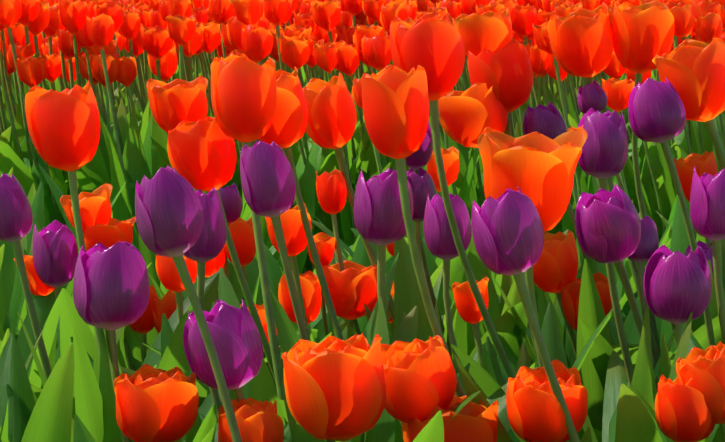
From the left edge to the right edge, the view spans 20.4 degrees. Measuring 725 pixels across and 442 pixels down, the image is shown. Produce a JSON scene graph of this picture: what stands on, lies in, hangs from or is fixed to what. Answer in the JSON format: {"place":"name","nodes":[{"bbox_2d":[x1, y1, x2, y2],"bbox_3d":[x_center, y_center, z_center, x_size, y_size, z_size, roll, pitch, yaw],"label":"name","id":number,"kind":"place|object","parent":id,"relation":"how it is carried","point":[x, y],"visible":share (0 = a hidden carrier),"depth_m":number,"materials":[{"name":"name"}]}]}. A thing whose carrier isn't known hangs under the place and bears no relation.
{"place":"outdoors","nodes":[
{"label":"outdoors","id":0,"kind":"place"},
{"bbox_2d":[302,263,312,273],"bbox_3d":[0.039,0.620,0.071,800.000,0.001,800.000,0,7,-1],"label":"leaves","id":1,"kind":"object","parent":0,"point":[304,271],"depth_m":4.26,"materials":[{"name":"green plant"}]},
{"bbox_2d":[0,0,724,441],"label":"leaves","id":2,"kind":"object","parent":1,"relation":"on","point":[71,398],"depth_m":1.79,"materials":[{"name":"green plant"}]},
{"bbox_2d":[0,0,724,441],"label":"tulips","id":3,"kind":"object","parent":2,"relation":"on","point":[346,390],"visible":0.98,"depth_m":1.82,"materials":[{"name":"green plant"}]},
{"bbox_2d":[0,78,724,389],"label":"tulips","id":4,"kind":"object","parent":2,"relation":"on","point":[176,214],"visible":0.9,"depth_m":1.54,"materials":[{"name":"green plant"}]},
{"bbox_2d":[0,49,724,273],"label":"tulip leaves","id":5,"kind":"object","parent":1,"relation":"on","point":[147,156],"visible":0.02,"depth_m":4.14,"materials":[{"name":"green plant"}]}
]}

